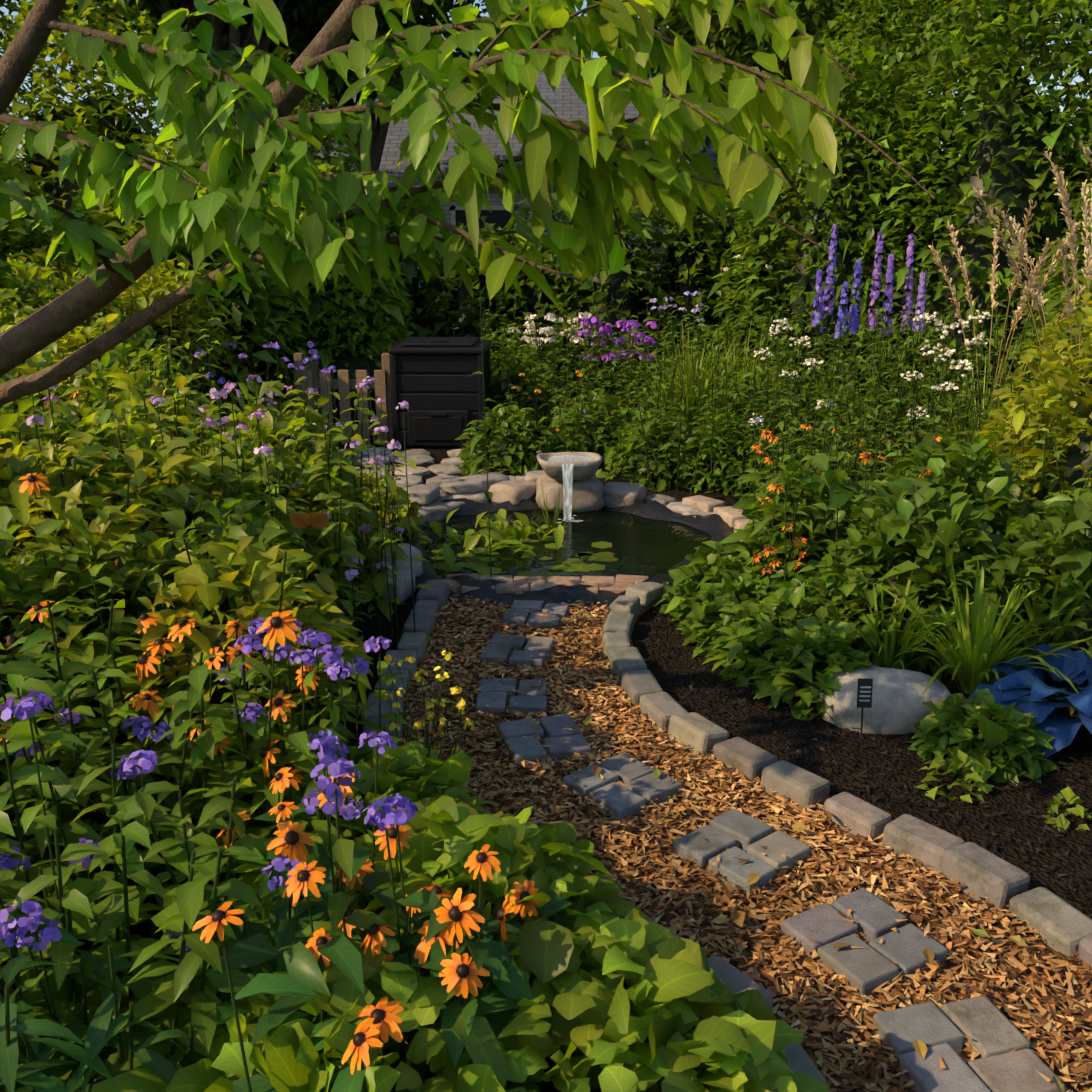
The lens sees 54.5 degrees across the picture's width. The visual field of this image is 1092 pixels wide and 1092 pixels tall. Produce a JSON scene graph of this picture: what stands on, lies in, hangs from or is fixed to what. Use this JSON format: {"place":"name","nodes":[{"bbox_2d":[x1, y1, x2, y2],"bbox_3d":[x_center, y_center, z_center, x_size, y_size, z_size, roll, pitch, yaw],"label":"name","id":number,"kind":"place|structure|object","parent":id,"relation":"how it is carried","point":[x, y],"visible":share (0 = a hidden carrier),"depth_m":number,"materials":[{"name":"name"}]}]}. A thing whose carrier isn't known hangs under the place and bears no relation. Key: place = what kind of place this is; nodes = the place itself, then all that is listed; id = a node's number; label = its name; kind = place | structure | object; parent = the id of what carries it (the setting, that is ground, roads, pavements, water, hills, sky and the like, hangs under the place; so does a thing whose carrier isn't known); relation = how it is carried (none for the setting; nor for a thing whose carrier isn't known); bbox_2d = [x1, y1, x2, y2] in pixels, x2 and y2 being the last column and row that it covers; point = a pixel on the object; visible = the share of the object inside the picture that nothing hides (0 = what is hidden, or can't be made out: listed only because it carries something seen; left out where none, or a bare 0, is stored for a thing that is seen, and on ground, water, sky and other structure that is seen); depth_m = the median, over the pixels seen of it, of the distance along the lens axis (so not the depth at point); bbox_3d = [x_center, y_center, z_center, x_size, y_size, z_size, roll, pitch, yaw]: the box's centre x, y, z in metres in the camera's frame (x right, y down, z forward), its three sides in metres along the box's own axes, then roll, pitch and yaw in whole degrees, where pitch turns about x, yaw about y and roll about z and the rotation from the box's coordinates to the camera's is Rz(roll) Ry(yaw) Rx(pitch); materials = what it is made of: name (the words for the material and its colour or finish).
{"place":"outdoors","nodes":[
{"label":"outdoors","id":0,"kind":"place"},
{"bbox_2d":[290,511,328,529],"bbox_3d":[-0.774,-0.084,3.487,0.126,0.072,0.045,0,16,1],"label":"wooden sign","id":1,"kind":"object","parent":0,"point":[318,520],"visible":1,"depth_m":3.48,"materials":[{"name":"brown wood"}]},
{"bbox_2d":[0,393,1091,1036],"bbox_3d":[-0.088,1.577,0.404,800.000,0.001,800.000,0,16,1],"label":"ground","id":2,"kind":"structure","parent":0,"point":[970,823],"depth_m":3.48,"materials":[{"name":"soil"}]},
{"bbox_2d":[0,0,26,99],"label":"background tree","id":3,"kind":"object","parent":2,"relation":"on","point":[12,22],"visible":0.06,"depth_m":17.57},
{"bbox_2d":[0,0,73,107],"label":"tree","id":4,"kind":"object","parent":2,"relation":"on","point":[3,18],"visible":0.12,"depth_m":15.01,"materials":[{"name":"green plant"}]},
{"bbox_2d":[0,0,404,116],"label":"background tree","id":5,"kind":"object","parent":2,"relation":"on","point":[297,45],"depth_m":13.57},
{"bbox_2d":[294,353,392,444],"bbox_3d":[-1.659,-1.298,9.072,0.795,0.750,0.709,0,16,1],"label":"pallet fence","id":6,"kind":"object","parent":2,"relation":"on","point":[344,384],"visible":0.5,"depth_m":8.73,"materials":[{"name":"brown wood"}]},
{"bbox_2d":[172,0,519,195],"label":"background tree","id":7,"kind":"object","parent":2,"relation":"on","point":[426,12],"depth_m":15.46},
{"bbox_2d":[297,447,551,496],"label":"flagstone patio","id":8,"kind":"structure","parent":2,"relation":"on","point":[445,470],"depth_m":7.78,"materials":[{"name":"stone"}]},
{"bbox_2d":[388,337,491,447],"bbox_3d":[-0.865,-1.306,8.888,0.780,0.863,0.795,0,16,1],"label":"compost bin","id":9,"kind":"object","parent":2,"relation":"on","point":[437,387],"visible":0.9,"depth_m":8.57,"materials":[{"name":"plastic"}]},
{"bbox_2d":[0,0,934,407],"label":"foreground tree","id":10,"kind":"object","parent":2,"relation":"on","point":[170,204],"depth_m":2.29,"materials":[{"name":"green plant"}]},
{"bbox_2d":[0,140,1091,1091],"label":"garden","id":11,"kind":"object","parent":2,"relation":"on","point":[966,564],"depth_m":2.99,"materials":[{"name":"green plant"}]},
{"bbox_2d":[0,0,1091,442],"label":"hedge shrubs","id":12,"kind":"object","parent":2,"relation":"on","point":[1002,130],"visible":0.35,"depth_m":9.94,"materials":[{"name":"green plant"}]},
{"bbox_2d":[427,573,668,594],"bbox_3d":[0.007,0.197,5.109,1.164,0.062,0.260,0,16,1],"label":"brick edging","id":13,"kind":"object","parent":2,"relation":"on","point":[618,584],"visible":0.4,"depth_m":5.10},
{"bbox_2d":[401,493,739,613],"bbox_3d":[0.137,-0.041,5.856,2.233,0.090,2.209,0,16,1],"label":"pond liner","id":14,"kind":"object","parent":2,"relation":"in","point":[717,528],"visible":0.38,"depth_m":5.21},
{"bbox_2d":[382,187,787,308],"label":"house walls","id":15,"kind":"structure","parent":2,"relation":"on","point":[495,199],"depth_m":19.99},
{"bbox_2d":[203,58,812,186],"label":"house roof","id":16,"kind":"structure","parent":15,"relation":"on","point":[564,101],"depth_m":20.87,"materials":[{"name":"grey tile"}]},
{"bbox_2d":[451,206,726,290],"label":"house windows","id":17,"kind":"structure","parent":15,"relation":"in","point":[498,216],"depth_m":19.99,"materials":[{"name":"black glass"}]},
{"bbox_2d":[368,470,950,733],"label":"boulders","id":18,"kind":"object","parent":2,"relation":"on","point":[899,706],"visible":0.62,"depth_m":6.19,"materials":[{"name":"grey stone"}]},
{"bbox_2d":[537,452,601,479],"bbox_3d":[0.144,-0.486,6.568,0.406,0.137,0.323,0,16,1],"label":"fountain bowl","id":19,"kind":"object","parent":18,"relation":"on","point":[583,470],"visible":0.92,"depth_m":6.46,"materials":[{"name":"stone"}]},
{"bbox_2d":[548,455,590,522],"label":"fountain water","id":20,"kind":"structure","parent":19,"relation":"in","point":[567,473],"depth_m":6.40,"materials":[{"name":"white liquid"}]},
{"bbox_2d":[359,581,1091,1086],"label":"path edging blocks","id":21,"kind":"structure","parent":2,"relation":"on","point":[1061,925],"depth_m":3.15,"materials":[{"name":"grey concrete"}]},
{"bbox_2d":[396,589,1091,1091],"bbox_3d":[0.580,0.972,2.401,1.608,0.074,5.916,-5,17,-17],"label":"path wood chips","id":22,"kind":"object","parent":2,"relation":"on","point":[958,929],"visible":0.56,"depth_m":2.79,"materials":[{"name":"brown wood"}]},
{"bbox_2d":[475,600,1065,1091],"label":"stepping stones","id":23,"kind":"object","parent":22,"relation":"on","point":[993,1032],"visible":0.9,"depth_m":2.61,"materials":[{"name":"concrete"}]},
{"bbox_2d":[662,6,931,247],"bbox_3d":[4.839,-10.931,21.686,8.028,13.942,7.938,0,16,1],"label":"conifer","id":24,"kind":"object","parent":2,"relation":"on","point":[707,138],"depth_m":19.99,"materials":[{"name":"green plant"}]},
{"bbox_2d":[694,8,902,160],"bbox_3d":[4.056,-6.277,14.239,4.931,7.501,4.849,0,16,1],"label":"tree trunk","id":25,"kind":"object","parent":2,"relation":"on","point":[761,83],"depth_m":15.00,"materials":[{"name":"plant"}]},
{"bbox_2d":[581,0,1091,92],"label":"background tree","id":26,"kind":"object","parent":25,"relation":"attached to","point":[728,39],"visible":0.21,"depth_m":12.39,"materials":[{"name":"green plant"}]},
{"bbox_2d":[857,678,872,739],"bbox_3d":[1.071,0.551,3.585,0.050,0.219,0.027,0,16,1],"label":"plant label","id":27,"kind":"object","parent":2,"relation":"on","point":[864,692],"visible":1,"depth_m":3.56,"materials":[{"name":"plastic"}]},
{"bbox_2d":[645,605,1091,916],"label":"mulch chips","id":28,"kind":"object","parent":2,"relation":"on","point":[1028,843],"visible":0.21,"depth_m":3.35,"materials":[{"name":"brown wood"}]},
{"bbox_2d":[995,0,1091,39],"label":"tree","id":29,"kind":"object","parent":2,"relation":"on","point":[1067,25],"visible":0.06,"depth_m":14.56,"materials":[{"name":"green plant"}]},
{"bbox_2d":[0,0,1091,180],"label":"sky","id":30,"kind":"structure","parent":0,"point":[1078,79],"materials":[{"name":"grey"}]},
{"bbox_2d":[421,509,715,581],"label":"pond water","id":31,"kind":"structure","parent":0,"point":[642,546],"depth_m":5.91,"materials":[{"name":"green liquid"}]}
]}

